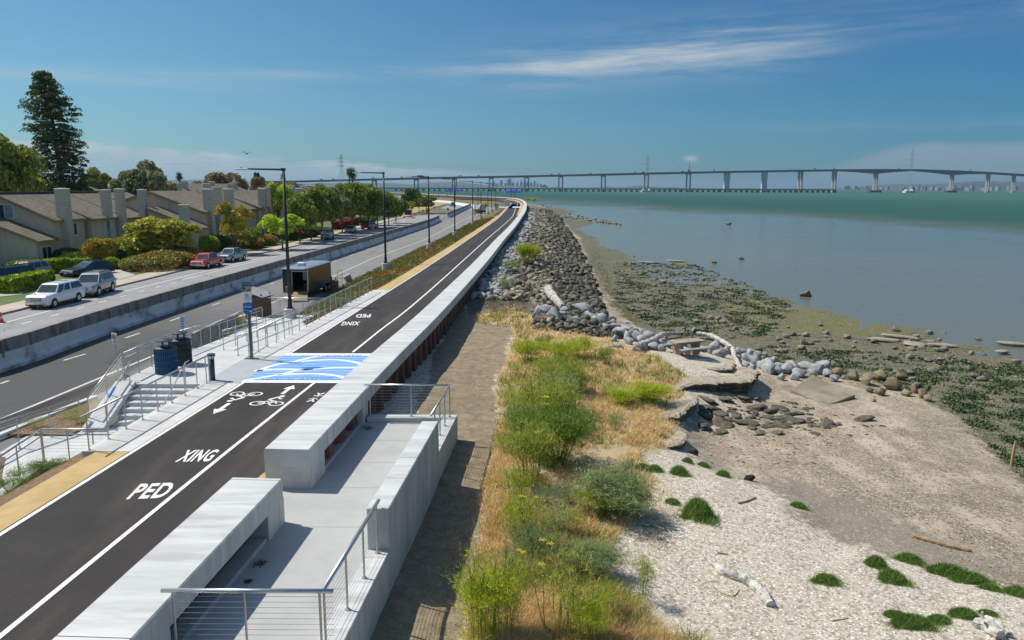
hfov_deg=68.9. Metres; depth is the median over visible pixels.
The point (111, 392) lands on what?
handrail
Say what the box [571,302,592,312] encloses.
boulder
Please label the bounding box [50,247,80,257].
shrub
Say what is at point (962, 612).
cushion plant
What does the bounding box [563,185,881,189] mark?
shore
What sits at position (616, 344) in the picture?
boulder
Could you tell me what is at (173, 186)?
tree
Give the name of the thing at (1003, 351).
broken slab
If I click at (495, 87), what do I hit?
sky
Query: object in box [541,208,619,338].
riprap
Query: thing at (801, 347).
stone
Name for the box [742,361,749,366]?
boulder
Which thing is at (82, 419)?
fennel plant
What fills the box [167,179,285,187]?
ridge
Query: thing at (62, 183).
tree
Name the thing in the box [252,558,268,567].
leaf litter
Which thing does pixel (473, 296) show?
boulder
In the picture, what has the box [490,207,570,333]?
riprap
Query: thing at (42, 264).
parked car
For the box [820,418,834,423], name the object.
flat rock
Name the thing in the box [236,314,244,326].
yellow tub
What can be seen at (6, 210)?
window
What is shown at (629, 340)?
boulder
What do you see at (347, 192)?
street tree
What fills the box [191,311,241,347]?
jersey barrier
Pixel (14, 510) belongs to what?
shoulder
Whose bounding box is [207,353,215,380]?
bollard light
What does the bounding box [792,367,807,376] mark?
boulder
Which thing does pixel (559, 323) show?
boulder
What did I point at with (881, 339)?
broken slab
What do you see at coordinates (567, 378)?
fennel plant
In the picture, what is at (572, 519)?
fennel plant
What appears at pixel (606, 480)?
shrub
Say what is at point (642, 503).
fennel plant
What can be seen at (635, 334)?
boulder
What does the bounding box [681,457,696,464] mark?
cushion plant
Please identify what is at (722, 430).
flat rock
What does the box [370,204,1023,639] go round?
beach
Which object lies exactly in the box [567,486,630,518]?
fennel plant
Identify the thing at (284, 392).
path symbol
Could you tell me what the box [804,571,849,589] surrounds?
cushion plant
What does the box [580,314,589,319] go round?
boulder
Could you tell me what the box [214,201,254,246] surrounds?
tree
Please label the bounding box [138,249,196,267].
shrub
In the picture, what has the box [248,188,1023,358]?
water
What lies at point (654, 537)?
shell weeds
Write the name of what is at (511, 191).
shade sail
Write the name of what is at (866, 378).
boulder
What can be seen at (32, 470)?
fennel plant
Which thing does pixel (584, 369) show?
fennel plant
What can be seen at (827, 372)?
boulder
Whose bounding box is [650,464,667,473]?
cushion plant
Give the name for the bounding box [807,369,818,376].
boulder
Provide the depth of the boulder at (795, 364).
42.29 m
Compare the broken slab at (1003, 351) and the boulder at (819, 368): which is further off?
the broken slab at (1003, 351)
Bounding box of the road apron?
[441,208,494,228]
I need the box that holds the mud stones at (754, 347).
[752,345,1023,473]
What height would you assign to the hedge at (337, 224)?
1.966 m
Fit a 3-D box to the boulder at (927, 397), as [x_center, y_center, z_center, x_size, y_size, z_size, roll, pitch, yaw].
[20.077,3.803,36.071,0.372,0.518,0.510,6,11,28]
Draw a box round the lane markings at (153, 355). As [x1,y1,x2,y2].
[0,217,469,418]
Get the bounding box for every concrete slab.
[781,383,794,392]
[791,375,854,404]
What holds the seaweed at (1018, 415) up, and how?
on the beach
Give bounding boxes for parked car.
[14,259,51,269]
[59,259,115,276]
[78,269,116,296]
[320,228,333,239]
[344,225,356,232]
[361,220,377,228]
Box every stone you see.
[755,345,762,350]
[782,334,790,338]
[798,345,805,349]
[800,339,807,344]
[802,332,809,336]
[906,353,914,358]
[906,369,914,374]
[907,346,915,350]
[924,356,932,361]
[925,330,933,334]
[927,367,937,372]
[934,347,944,352]
[968,373,979,377]
[976,375,987,380]
[1011,359,1021,364]
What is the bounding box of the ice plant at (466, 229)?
[297,217,494,322]
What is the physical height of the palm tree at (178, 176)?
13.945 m
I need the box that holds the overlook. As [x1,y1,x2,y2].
[170,414,457,639]
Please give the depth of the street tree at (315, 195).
121.54 m
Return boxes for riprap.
[474,212,536,299]
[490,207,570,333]
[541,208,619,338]
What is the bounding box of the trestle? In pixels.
[326,187,836,192]
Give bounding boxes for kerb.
[1,214,414,314]
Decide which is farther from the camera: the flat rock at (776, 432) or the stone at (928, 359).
the stone at (928, 359)
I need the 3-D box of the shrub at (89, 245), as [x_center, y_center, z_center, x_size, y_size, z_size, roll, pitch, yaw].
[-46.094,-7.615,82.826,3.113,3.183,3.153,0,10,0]
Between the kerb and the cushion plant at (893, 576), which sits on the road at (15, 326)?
the kerb
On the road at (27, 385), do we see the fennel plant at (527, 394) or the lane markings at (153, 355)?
the lane markings at (153, 355)
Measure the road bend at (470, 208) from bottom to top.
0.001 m
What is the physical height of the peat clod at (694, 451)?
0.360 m
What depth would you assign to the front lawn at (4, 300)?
75.08 m
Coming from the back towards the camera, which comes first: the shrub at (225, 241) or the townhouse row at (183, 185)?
the townhouse row at (183, 185)
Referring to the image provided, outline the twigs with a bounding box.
[611,480,1020,639]
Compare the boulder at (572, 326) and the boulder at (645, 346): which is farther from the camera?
the boulder at (572, 326)
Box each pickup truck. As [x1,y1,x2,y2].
[0,262,35,275]
[190,252,223,268]
[217,247,247,262]
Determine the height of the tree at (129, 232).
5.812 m
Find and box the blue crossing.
[245,355,367,379]
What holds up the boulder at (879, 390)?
on the beach
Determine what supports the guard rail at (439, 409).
on the overlook
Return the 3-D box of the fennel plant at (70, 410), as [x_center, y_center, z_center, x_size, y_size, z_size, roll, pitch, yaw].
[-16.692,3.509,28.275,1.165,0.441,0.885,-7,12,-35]
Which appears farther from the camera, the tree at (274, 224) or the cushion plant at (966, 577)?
the tree at (274, 224)
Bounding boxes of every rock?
[697,395,714,402]
[698,422,708,427]
[699,406,709,410]
[701,411,713,418]
[705,404,721,409]
[711,410,727,415]
[712,417,723,425]
[712,431,723,434]
[715,428,727,432]
[718,396,733,400]
[719,421,734,428]
[731,411,741,418]
[733,419,748,423]
[735,395,750,399]
[740,419,758,426]
[746,404,765,409]
[747,424,756,429]
[760,424,774,428]
[762,414,773,417]
[764,409,777,413]
[771,404,790,411]
[771,430,782,434]
[773,420,793,428]
[784,412,799,415]
[784,418,804,423]
[786,417,800,424]
[800,290,811,296]
[819,421,830,427]
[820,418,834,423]
[827,424,837,427]
[853,415,875,421]
[891,325,900,331]
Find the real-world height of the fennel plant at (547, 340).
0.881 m
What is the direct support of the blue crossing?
on the crossing border
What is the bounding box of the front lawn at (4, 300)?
[0,216,389,305]
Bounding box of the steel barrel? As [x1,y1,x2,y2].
[329,276,338,291]
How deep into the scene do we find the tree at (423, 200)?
252.23 m
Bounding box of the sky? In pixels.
[0,0,1023,188]
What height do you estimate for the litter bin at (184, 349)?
1.437 m
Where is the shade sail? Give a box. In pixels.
[504,190,514,197]
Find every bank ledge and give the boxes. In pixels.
[659,391,698,422]
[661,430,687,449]
[675,367,760,394]
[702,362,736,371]
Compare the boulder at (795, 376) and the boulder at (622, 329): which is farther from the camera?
the boulder at (622, 329)
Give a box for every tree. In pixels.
[0,133,46,191]
[17,70,98,190]
[20,172,47,191]
[55,180,93,190]
[86,167,113,188]
[107,159,171,192]
[113,186,136,194]
[114,222,146,245]
[119,215,201,250]
[167,181,177,190]
[175,170,182,181]
[193,178,217,183]
[204,172,248,189]
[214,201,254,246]
[237,227,264,249]
[249,176,265,189]
[256,214,305,249]
[267,181,294,217]
[275,182,304,187]
[286,194,318,241]
[292,187,331,239]
[312,183,341,233]
[329,186,351,228]
[333,183,360,231]
[343,182,368,224]
[347,166,358,182]
[361,183,382,228]
[362,189,395,226]
[386,197,403,224]
[395,198,406,222]
[401,188,421,213]
[406,200,415,208]
[413,200,425,212]
[415,194,436,212]
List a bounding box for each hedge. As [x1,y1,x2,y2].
[0,269,55,293]
[40,257,70,272]
[70,257,91,267]
[333,220,351,228]
[339,218,359,224]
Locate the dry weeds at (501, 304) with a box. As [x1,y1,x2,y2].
[478,263,532,316]
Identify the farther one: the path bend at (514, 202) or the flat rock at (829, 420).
the path bend at (514, 202)
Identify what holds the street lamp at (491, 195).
on the land
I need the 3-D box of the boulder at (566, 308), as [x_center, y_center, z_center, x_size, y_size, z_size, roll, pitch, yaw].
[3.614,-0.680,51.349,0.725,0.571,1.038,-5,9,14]
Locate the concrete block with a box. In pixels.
[696,292,704,296]
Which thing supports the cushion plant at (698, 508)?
on the beach
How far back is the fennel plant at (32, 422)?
27.09 m
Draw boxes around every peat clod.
[689,448,698,455]
[744,474,754,480]
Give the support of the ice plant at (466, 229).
on the verge
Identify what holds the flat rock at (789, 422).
on the beach
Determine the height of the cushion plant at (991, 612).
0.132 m
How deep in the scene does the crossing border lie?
29.69 m
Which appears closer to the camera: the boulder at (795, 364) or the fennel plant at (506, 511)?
the fennel plant at (506, 511)
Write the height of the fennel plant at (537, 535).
1.415 m
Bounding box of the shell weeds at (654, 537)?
[634,472,676,554]
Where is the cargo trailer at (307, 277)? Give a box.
[282,260,330,299]
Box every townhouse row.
[0,187,150,265]
[49,179,101,190]
[125,186,316,250]
[144,180,245,190]
[251,185,311,193]
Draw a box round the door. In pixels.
[41,245,52,258]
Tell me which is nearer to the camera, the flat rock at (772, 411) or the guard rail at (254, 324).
the flat rock at (772, 411)
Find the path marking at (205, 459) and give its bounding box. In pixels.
[175,449,218,461]
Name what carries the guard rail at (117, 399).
on the walkway
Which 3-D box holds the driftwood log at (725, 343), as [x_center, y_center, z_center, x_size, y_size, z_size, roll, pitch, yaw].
[12.758,1.770,44.298,1.419,0.926,13.328,1,10,4]
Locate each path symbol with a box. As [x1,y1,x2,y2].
[213,392,262,413]
[249,385,294,405]
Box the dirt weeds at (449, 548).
[426,329,512,639]
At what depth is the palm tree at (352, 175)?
328.00 m
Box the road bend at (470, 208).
[397,196,494,210]
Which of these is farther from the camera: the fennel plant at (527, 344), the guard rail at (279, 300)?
the guard rail at (279, 300)
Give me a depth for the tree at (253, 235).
102.49 m
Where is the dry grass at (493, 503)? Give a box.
[457,305,714,639]
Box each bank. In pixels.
[0,452,88,505]
[0,457,5,472]
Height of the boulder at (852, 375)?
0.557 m
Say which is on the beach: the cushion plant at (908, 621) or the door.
the cushion plant at (908, 621)
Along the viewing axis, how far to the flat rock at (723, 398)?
33.82 m
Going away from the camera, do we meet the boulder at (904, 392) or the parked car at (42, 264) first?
the boulder at (904, 392)
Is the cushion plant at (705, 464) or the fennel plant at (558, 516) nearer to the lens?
the fennel plant at (558, 516)
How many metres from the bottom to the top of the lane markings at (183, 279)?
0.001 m
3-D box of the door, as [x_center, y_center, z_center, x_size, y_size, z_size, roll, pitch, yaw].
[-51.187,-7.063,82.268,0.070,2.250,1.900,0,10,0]
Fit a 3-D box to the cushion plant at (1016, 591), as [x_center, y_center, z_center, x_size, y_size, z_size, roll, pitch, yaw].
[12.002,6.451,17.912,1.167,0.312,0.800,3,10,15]
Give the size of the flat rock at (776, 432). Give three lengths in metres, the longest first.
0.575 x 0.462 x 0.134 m
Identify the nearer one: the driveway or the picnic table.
the picnic table
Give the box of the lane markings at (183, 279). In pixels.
[0,221,404,323]
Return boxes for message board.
[403,210,411,217]
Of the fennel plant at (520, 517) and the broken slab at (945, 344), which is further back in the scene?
the broken slab at (945, 344)
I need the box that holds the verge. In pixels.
[305,210,499,323]
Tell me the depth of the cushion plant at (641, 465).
23.49 m
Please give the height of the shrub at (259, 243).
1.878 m
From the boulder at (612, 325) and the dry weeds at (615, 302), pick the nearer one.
the boulder at (612, 325)
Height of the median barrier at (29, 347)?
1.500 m
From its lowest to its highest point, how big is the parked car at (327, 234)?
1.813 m
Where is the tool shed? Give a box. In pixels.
[241,286,274,318]
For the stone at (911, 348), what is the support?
on the beach
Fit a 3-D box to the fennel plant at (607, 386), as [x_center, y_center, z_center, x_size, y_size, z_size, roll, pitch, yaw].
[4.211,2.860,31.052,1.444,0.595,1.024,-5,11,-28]
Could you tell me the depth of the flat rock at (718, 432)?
30.10 m
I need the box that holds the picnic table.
[663,338,711,355]
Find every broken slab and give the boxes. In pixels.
[636,261,658,262]
[868,337,900,341]
[881,333,913,338]
[903,340,927,347]
[927,343,958,347]
[995,341,1023,345]
[995,350,1008,353]
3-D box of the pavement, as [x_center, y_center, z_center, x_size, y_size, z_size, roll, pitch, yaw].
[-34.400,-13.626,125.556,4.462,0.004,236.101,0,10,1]
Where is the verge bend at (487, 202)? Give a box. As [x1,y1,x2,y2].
[439,198,504,206]
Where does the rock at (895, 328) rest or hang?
on the beach
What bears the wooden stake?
on the beach
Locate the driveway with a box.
[0,215,386,295]
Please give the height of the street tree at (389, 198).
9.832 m
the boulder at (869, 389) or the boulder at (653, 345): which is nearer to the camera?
the boulder at (869, 389)
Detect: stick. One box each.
[637,523,674,535]
[712,585,739,595]
[737,496,755,503]
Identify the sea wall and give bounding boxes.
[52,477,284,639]
[264,193,526,488]
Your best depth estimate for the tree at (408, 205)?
236.59 m
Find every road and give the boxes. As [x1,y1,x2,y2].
[0,215,447,337]
[0,217,479,454]
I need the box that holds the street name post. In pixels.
[180,316,191,344]
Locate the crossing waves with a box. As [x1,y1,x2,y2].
[241,354,360,381]
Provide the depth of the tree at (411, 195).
245.32 m
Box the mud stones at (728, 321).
[613,262,792,340]
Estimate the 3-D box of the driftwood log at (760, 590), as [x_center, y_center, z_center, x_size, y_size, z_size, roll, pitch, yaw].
[5.380,6.062,17.375,0.478,0.345,1.984,-5,12,-29]
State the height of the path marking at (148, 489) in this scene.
0.001 m
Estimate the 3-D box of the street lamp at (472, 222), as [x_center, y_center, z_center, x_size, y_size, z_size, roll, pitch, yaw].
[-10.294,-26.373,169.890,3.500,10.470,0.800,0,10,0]
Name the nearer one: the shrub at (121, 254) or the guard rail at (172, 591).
the guard rail at (172, 591)
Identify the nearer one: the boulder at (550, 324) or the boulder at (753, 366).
the boulder at (753, 366)
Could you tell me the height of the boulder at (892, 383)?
0.847 m
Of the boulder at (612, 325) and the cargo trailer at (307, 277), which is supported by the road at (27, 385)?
the cargo trailer at (307, 277)
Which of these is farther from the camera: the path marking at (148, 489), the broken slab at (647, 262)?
the broken slab at (647, 262)
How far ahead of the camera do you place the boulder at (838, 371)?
40.47 m
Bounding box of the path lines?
[0,200,517,638]
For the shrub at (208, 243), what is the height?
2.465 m
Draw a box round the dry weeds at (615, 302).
[588,252,637,325]
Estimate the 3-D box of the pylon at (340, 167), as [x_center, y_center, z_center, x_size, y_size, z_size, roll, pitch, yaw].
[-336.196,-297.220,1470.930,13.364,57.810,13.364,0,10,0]
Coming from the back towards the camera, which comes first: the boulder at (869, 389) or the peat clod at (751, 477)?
the boulder at (869, 389)
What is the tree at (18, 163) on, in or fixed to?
on the land
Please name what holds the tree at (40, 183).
on the land
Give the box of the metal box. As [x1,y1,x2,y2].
[343,274,352,281]
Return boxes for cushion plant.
[634,462,657,473]
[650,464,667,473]
[663,497,684,506]
[664,464,694,477]
[667,494,721,526]
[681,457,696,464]
[697,461,712,468]
[716,468,731,477]
[788,501,810,510]
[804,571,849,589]
[860,553,891,570]
[871,567,918,588]
[878,608,904,617]
[881,610,947,631]
[890,551,929,568]
[922,561,968,578]
[926,613,955,627]
[939,606,984,620]
[949,569,1004,587]
[967,582,1011,595]
[976,608,1003,618]
[1002,584,1023,599]
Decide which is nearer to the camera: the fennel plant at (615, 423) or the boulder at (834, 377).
the fennel plant at (615, 423)
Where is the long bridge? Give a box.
[265,169,1023,192]
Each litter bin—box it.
[153,338,177,374]
[170,331,192,365]
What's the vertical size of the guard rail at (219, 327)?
2.082 m
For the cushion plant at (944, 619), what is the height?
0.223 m
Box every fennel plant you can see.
[0,459,48,480]
[0,474,33,490]
[0,487,14,496]
[21,416,48,428]
[25,455,70,477]
[56,407,83,417]
[66,411,88,424]
[84,398,102,406]
[440,559,531,639]
[459,529,499,574]
[465,548,542,635]
[479,466,536,492]
[486,433,516,454]
[486,484,597,549]
[490,392,611,472]
[491,413,564,489]
[494,420,520,440]
[495,540,531,571]
[496,385,535,409]
[496,399,536,437]
[496,512,538,547]
[497,278,515,288]
[497,494,534,532]
[498,464,540,499]
[500,258,520,273]
[505,336,550,361]
[505,361,526,376]
[505,369,587,420]
[508,518,574,579]
[511,241,537,263]
[514,521,619,639]
[516,363,588,411]
[521,481,561,506]
[526,350,574,381]
[529,244,543,259]
[531,513,562,530]
[532,334,554,348]
[534,339,584,363]
[536,356,593,388]
[537,499,579,530]
[541,390,586,422]
[551,478,585,504]
[552,370,600,390]
[553,583,623,639]
[555,510,590,535]
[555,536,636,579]
[560,334,605,357]
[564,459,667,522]
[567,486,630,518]
[577,362,591,371]
[587,570,642,620]
[592,346,616,363]
[595,383,622,395]
[604,386,641,405]
[606,411,631,423]
[607,418,622,429]
[614,378,680,404]
[618,481,658,520]
[619,458,638,471]
[622,546,661,599]
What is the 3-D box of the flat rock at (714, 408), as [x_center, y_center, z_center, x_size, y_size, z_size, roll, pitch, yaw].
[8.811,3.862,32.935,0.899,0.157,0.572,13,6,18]
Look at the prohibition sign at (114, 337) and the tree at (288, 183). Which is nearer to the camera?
the prohibition sign at (114, 337)
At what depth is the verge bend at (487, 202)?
438.56 m
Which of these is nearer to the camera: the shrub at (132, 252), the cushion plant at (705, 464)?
the cushion plant at (705, 464)
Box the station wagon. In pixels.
[25,279,84,307]
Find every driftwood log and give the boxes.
[543,285,565,307]
[634,331,680,348]
[696,331,741,366]
[709,559,774,606]
[911,534,970,551]
[973,611,1005,639]
[984,615,1013,637]
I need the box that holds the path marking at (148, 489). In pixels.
[127,483,172,498]
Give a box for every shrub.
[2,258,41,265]
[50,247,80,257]
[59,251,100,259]
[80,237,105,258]
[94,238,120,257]
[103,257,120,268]
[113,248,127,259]
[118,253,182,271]
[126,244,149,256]
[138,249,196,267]
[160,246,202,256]
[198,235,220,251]
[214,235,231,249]
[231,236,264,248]
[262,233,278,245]
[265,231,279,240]
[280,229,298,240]
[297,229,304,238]
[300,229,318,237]
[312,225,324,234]
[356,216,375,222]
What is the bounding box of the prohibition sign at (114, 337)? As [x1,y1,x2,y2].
[111,333,118,379]
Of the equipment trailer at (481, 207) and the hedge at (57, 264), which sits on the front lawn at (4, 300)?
the hedge at (57, 264)
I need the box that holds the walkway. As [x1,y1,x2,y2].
[0,290,388,495]
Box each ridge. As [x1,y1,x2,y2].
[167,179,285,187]
[850,181,1023,190]
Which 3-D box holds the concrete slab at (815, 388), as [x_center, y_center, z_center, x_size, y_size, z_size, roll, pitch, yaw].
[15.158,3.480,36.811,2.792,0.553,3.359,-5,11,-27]
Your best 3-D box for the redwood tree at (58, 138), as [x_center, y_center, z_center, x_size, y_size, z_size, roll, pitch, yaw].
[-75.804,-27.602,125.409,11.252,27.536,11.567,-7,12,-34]
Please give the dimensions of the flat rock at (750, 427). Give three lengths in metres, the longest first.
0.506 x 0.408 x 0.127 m
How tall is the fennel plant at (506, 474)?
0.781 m
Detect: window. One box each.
[0,204,14,218]
[73,222,78,235]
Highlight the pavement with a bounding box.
[0,214,412,311]
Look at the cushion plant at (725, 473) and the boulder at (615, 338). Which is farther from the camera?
the boulder at (615, 338)
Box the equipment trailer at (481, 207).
[478,204,485,213]
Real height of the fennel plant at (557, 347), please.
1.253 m
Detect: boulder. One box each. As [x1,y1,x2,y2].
[469,293,476,299]
[480,292,487,299]
[502,294,512,299]
[512,294,521,299]
[530,302,539,307]
[533,305,549,314]
[547,321,553,327]
[548,307,562,319]
[554,321,563,326]
[560,306,569,310]
[567,324,576,329]
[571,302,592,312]
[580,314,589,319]
[585,311,595,318]
[590,318,598,325]
[592,315,605,323]
[597,313,607,320]
[600,309,608,315]
[607,318,615,323]
[607,323,620,328]
[611,335,617,341]
[612,327,627,332]
[613,331,623,338]
[613,342,622,347]
[624,331,630,339]
[624,336,633,344]
[628,328,638,334]
[630,330,644,341]
[637,335,647,341]
[640,343,647,349]
[643,331,653,338]
[647,342,658,349]
[657,344,666,351]
[709,340,719,349]
[713,348,728,356]
[724,345,731,353]
[735,347,740,355]
[741,352,751,360]
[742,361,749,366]
[747,348,754,354]
[747,364,756,369]
[748,355,760,366]
[753,350,761,358]
[757,361,764,368]
[760,359,775,374]
[773,366,783,374]
[774,362,783,366]
[777,373,784,380]
[781,362,793,373]
[787,360,801,368]
[790,373,800,380]
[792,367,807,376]
[802,361,812,369]
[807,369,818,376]
[809,364,824,373]
[816,360,829,368]
[822,368,832,375]
[830,374,840,381]
[831,367,844,376]
[846,371,858,380]
[861,373,871,385]
[865,386,873,392]
[874,369,886,379]
[874,387,885,394]
[882,376,901,389]
[896,372,907,379]
[900,389,913,395]
[911,383,918,392]
[918,388,927,398]
[923,394,931,401]
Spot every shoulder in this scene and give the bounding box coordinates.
[0,203,510,530]
[258,199,523,477]
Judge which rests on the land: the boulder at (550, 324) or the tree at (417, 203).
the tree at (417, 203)
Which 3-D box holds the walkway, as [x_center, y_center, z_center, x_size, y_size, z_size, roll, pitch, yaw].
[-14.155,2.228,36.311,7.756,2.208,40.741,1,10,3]
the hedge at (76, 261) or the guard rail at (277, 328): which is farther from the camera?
the hedge at (76, 261)
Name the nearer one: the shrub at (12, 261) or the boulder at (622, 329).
the boulder at (622, 329)
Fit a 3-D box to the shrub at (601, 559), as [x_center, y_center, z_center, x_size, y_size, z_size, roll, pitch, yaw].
[1.864,5.452,17.051,2.227,0.767,1.581,2,10,9]
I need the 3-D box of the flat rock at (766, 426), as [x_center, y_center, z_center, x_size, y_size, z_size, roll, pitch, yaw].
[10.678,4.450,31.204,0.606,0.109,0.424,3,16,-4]
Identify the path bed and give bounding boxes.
[467,198,511,214]
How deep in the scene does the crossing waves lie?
31.44 m
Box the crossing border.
[241,353,370,382]
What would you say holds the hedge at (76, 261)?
on the front lawn at (4, 300)
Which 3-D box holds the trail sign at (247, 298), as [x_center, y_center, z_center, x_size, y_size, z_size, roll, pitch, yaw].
[-11.639,0.024,33.104,0.600,3.490,0.240,2,10,8]
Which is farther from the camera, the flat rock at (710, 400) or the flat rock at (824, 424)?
the flat rock at (710, 400)
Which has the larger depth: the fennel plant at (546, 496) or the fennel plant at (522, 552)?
the fennel plant at (546, 496)
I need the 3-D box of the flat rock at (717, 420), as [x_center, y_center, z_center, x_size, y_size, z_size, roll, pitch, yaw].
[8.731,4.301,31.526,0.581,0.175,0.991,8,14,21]
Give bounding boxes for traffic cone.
[0,312,4,322]
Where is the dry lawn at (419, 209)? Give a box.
[392,202,447,218]
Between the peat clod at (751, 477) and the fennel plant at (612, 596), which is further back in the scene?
the peat clod at (751, 477)
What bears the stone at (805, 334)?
on the beach
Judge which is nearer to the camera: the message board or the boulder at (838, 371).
the boulder at (838, 371)
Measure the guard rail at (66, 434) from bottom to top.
1.102 m
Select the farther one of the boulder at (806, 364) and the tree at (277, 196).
the tree at (277, 196)
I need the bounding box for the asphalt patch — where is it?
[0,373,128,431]
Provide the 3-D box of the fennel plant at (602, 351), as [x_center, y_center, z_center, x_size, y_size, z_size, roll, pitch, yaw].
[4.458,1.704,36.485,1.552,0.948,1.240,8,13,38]
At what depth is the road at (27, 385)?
42.88 m
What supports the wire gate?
on the road at (27, 385)
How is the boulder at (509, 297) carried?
on the beach
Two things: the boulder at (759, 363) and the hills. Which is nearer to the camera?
the boulder at (759, 363)
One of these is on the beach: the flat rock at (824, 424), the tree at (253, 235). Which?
the flat rock at (824, 424)
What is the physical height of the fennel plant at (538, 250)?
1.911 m
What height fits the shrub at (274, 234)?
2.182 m
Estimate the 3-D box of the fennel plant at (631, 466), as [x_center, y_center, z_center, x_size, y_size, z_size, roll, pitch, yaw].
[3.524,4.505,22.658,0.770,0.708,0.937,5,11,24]
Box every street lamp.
[234,167,296,318]
[352,171,389,269]
[405,176,431,247]
[451,179,456,234]
[466,181,474,223]
[483,183,492,211]
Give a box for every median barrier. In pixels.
[0,215,440,372]
[448,204,470,217]
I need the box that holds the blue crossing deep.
[304,367,323,368]
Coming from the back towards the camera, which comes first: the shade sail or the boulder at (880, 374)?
the shade sail
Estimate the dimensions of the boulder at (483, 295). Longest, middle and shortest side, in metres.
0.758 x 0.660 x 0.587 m
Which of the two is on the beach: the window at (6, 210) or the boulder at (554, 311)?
the boulder at (554, 311)
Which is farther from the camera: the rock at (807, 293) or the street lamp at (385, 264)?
the street lamp at (385, 264)
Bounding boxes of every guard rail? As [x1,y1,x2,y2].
[0,398,81,451]
[0,429,43,489]
[41,428,117,461]
[79,355,210,450]
[87,353,124,417]
[123,333,175,379]
[160,588,333,639]
[180,307,263,347]
[222,310,290,349]
[237,310,325,355]
[247,277,372,356]
[257,298,348,316]
[321,499,379,639]
[364,384,448,416]
[430,384,450,435]
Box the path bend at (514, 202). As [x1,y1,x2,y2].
[453,198,519,207]
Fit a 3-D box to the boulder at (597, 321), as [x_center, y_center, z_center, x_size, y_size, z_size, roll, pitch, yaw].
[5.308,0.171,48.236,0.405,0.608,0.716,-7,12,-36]
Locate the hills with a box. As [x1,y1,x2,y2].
[298,182,561,187]
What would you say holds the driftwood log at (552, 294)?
on the riprap at (539, 235)
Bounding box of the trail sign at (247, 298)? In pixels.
[242,282,258,359]
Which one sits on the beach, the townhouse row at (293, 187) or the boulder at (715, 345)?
the boulder at (715, 345)
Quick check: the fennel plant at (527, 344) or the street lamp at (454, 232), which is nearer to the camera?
the fennel plant at (527, 344)
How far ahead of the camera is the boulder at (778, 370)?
39.91 m
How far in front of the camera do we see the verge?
73.97 m
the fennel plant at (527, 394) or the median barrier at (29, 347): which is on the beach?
the fennel plant at (527, 394)
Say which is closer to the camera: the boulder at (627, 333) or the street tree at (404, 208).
the boulder at (627, 333)
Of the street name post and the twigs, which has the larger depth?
the street name post
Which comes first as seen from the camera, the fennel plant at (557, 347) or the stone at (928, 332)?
the fennel plant at (557, 347)
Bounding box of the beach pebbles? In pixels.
[709,410,1013,583]
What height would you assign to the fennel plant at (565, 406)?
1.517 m
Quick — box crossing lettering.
[264,377,331,379]
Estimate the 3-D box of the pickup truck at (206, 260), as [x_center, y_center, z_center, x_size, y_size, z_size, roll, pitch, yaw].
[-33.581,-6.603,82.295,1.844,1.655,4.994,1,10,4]
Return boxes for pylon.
[338,154,345,182]
[641,156,651,191]
[902,148,914,192]
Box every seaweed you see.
[612,262,797,340]
[760,345,1023,476]
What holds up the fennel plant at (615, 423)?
on the beach
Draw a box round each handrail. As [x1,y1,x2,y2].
[100,360,133,417]
[160,360,188,406]
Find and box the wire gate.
[440,210,448,219]
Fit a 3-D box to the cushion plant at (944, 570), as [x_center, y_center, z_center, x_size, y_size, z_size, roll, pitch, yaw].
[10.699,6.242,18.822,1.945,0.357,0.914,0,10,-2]
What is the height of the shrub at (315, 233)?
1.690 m
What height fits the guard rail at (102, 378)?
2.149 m
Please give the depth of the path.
19.30 m
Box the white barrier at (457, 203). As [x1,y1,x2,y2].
[432,200,474,207]
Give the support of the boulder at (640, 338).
on the beach
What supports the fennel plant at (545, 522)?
on the beach
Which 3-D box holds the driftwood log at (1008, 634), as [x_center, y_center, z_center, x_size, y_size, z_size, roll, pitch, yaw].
[10.505,6.609,16.137,0.198,0.219,0.736,0,10,0]
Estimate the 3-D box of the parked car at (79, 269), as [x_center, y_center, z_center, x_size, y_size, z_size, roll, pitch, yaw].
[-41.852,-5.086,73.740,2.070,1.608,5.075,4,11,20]
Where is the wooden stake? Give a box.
[1010,441,1016,465]
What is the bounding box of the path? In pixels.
[0,204,519,639]
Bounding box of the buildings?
[494,185,1017,190]
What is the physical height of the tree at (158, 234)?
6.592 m
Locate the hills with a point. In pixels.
(431, 185)
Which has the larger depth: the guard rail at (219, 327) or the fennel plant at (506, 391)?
the guard rail at (219, 327)
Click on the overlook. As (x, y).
(395, 465)
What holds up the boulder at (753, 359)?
on the beach
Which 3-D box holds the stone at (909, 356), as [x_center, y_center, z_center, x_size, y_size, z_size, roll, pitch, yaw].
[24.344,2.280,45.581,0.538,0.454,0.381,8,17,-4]
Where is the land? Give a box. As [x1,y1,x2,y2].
[0,195,504,491]

